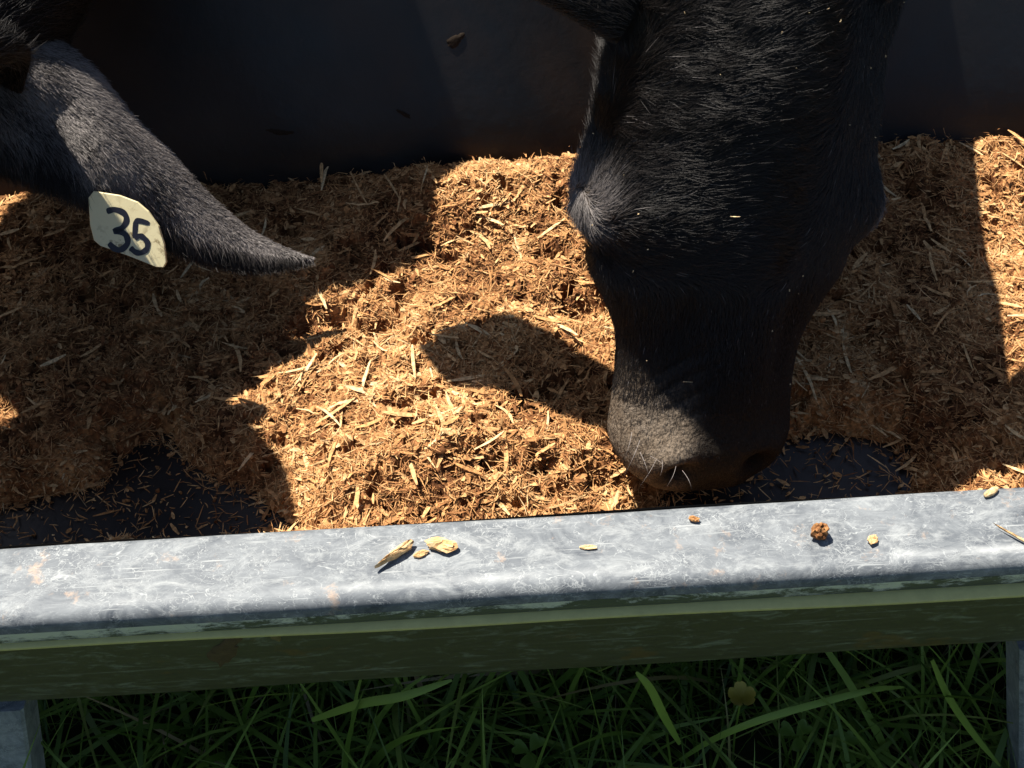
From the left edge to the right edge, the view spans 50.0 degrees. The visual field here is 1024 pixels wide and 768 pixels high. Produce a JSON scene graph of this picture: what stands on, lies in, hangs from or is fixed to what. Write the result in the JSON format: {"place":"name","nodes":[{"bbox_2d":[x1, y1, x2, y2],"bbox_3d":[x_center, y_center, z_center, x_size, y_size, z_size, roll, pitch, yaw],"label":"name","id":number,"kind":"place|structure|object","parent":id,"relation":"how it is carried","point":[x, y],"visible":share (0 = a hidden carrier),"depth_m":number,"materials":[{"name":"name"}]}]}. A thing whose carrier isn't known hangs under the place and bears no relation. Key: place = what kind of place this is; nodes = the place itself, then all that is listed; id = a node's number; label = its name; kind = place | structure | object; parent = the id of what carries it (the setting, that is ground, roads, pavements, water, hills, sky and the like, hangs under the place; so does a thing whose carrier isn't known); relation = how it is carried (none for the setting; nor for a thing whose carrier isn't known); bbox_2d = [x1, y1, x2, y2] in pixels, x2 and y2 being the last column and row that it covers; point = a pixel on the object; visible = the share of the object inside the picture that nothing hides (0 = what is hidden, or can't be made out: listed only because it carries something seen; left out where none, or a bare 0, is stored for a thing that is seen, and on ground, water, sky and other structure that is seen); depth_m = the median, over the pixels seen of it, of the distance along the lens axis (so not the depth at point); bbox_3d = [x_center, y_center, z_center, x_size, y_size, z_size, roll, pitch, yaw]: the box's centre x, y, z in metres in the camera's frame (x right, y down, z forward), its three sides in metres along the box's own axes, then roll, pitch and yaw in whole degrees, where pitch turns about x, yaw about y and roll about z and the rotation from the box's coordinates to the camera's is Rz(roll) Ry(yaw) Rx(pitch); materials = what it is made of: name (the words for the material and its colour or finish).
{"place":"outdoors","nodes":[
{"label":"outdoors","id":0,"kind":"place"},
{"bbox_2d":[23,641,1016,767],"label":"ground","id":1,"kind":"structure","parent":0,"point":[747,752],"depth_m":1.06,"materials":[{"name":"green plant"}]},
{"bbox_2d":[0,0,315,278],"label":"cow","id":2,"kind":"object","parent":1,"relation":"on","point":[74,131],"visible":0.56,"depth_m":0.81},
{"bbox_2d":[88,191,166,266],"bbox_3d":[-0.282,-0.114,0.807,0.056,0.049,0.026,8,51,9],"label":"ear tag","id":3,"kind":"object","parent":2,"relation":"hanging from","point":[124,225],"visible":1,"depth_m":0.81,"materials":[{"name":"plastic"}]},
{"bbox_2d":[311,679,451,721],"bbox_3d":[-0.107,0.257,0.874,0.128,0.101,0.011,3,50,6],"label":"grass blade","id":4,"kind":"object","parent":1,"relation":"on","point":[383,699],"depth_m":0.86,"materials":[{"name":"green plant"}]},
{"bbox_2d":[0,0,1023,767],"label":"feed trough","id":5,"kind":"object","parent":1,"relation":"on","point":[240,92],"visible":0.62,"depth_m":0.70,"materials":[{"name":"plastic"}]},
{"bbox_2d":[374,539,413,567],"bbox_3d":[-0.065,0.093,0.600,0.027,0.007,0.005,-32,55,-22],"label":"wood flake","id":6,"kind":"object","parent":5,"relation":"on","point":[399,550],"visible":1,"depth_m":0.60,"materials":[{"name":"beige wood"}]},
{"bbox_2d":[413,549,428,557],"bbox_3d":[-0.050,0.093,0.602,0.009,0.002,0.005,-3,50,0],"label":"wood flake","id":7,"kind":"object","parent":5,"relation":"on","point":[420,553],"visible":1,"depth_m":0.60,"materials":[{"name":"beige wood"}]},
{"bbox_2d":[425,536,457,552],"bbox_3d":[-0.039,0.088,0.603,0.019,0.006,0.011,-3,50,0],"label":"wood flake","id":8,"kind":"object","parent":5,"relation":"on","point":[441,544],"visible":1,"depth_m":0.60,"materials":[{"name":"beige wood"}]},
{"bbox_2d":[0,121,1023,544],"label":"shredded feed","id":9,"kind":"object","parent":5,"relation":"in","point":[408,423],"visible":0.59,"depth_m":0.92},
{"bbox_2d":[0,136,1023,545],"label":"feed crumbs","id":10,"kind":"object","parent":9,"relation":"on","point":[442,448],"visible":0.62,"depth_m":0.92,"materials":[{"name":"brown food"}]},
{"bbox_2d":[579,545,597,549],"bbox_3d":[0.042,0.089,0.601,0.010,0.002,0.003,-3,50,0],"label":"wood flake","id":11,"kind":"object","parent":5,"relation":"on","point":[589,547],"visible":1,"depth_m":0.60,"materials":[{"name":"beige wood"}]},
{"bbox_2d":[689,515,699,521],"bbox_3d":[0.101,0.075,0.609,0.006,0.004,0.004,-3,50,0],"label":"feed clod","id":12,"kind":"object","parent":5,"relation":"on","point":[693,518],"visible":1,"depth_m":0.61,"materials":[{"name":"brown food"}]},
{"bbox_2d":[810,522,829,539],"bbox_3d":[0.168,0.080,0.597,0.009,0.014,0.010,28,57,24],"label":"feed clod","id":13,"kind":"object","parent":5,"relation":"on","point":[820,530],"visible":1,"depth_m":0.59,"materials":[{"name":"brown food"}]},
{"bbox_2d":[867,535,877,544],"bbox_3d":[0.196,0.084,0.596,0.006,0.003,0.006,-3,50,0],"label":"wood flake","id":14,"kind":"object","parent":5,"relation":"on","point":[872,539],"visible":1,"depth_m":0.59,"materials":[{"name":"beige wood"}]},
{"bbox_2d":[984,487,998,496],"bbox_3d":[0.267,0.060,0.612,0.010,0.004,0.006,-3,50,0],"label":"grain husk","id":15,"kind":"object","parent":5,"relation":"on","point":[991,491],"visible":1,"depth_m":0.61,"materials":[{"name":"beige food"}]},
{"bbox_2d":[994,523,1023,541],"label":"wood splinter","id":16,"kind":"object","parent":5,"relation":"on","point":[1014,535],"visible":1,"depth_m":0.59,"materials":[{"name":"beige wood"}]},
{"bbox_2d":[512,733,544,767],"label":"clover","id":17,"kind":"object","parent":1,"relation":"on","point":[528,759],"visible":0.97,"depth_m":0.93,"materials":[{"name":"green plant"}]},
{"bbox_2d":[636,672,680,744],"bbox_3d":[0.119,0.268,0.893,0.045,0.121,0.008,9,51,10],"label":"grass blade","id":18,"kind":"object","parent":1,"relation":"on","point":[656,700],"depth_m":0.88,"materials":[{"name":"green plant"}]},
{"bbox_2d":[527,0,906,491],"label":"cow","id":19,"kind":"object","parent":1,"relation":"on","point":[727,197],"visible":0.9,"depth_m":0.71},
{"bbox_2d":[728,681,755,765],"bbox_3d":[0.190,0.305,0.952,0.024,0.176,0.021,-3,50,0],"label":"yellow flower","id":20,"kind":"object","parent":1,"relation":"on","point":[740,693],"visible":1,"depth_m":0.89,"materials":[{"name":"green plant"}]},
{"bbox_2d":[679,686,903,760],"bbox_3d":[0.239,0.292,0.936,0.185,0.114,0.015,-7,50,-3],"label":"grass blade","id":21,"kind":"object","parent":1,"relation":"on","point":[783,713],"depth_m":0.90,"materials":[{"name":"green plant"}]},
{"bbox_2d":[778,719,812,767],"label":"clover","id":22,"kind":"object","parent":1,"relation":"on","point":[786,729],"visible":1,"depth_m":0.94,"materials":[{"name":"green plant"}]},
{"bbox_2d":[828,729,859,766],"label":"clover","id":23,"kind":"object","parent":1,"relation":"on","point":[851,738],"visible":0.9,"depth_m":0.94,"materials":[{"name":"green plant"}]},
{"bbox_2d":[931,659,999,766],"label":"grass blade","id":24,"kind":"object","parent":1,"relation":"on","point":[964,721],"depth_m":0.87,"materials":[{"name":"green plant"}]}
]}

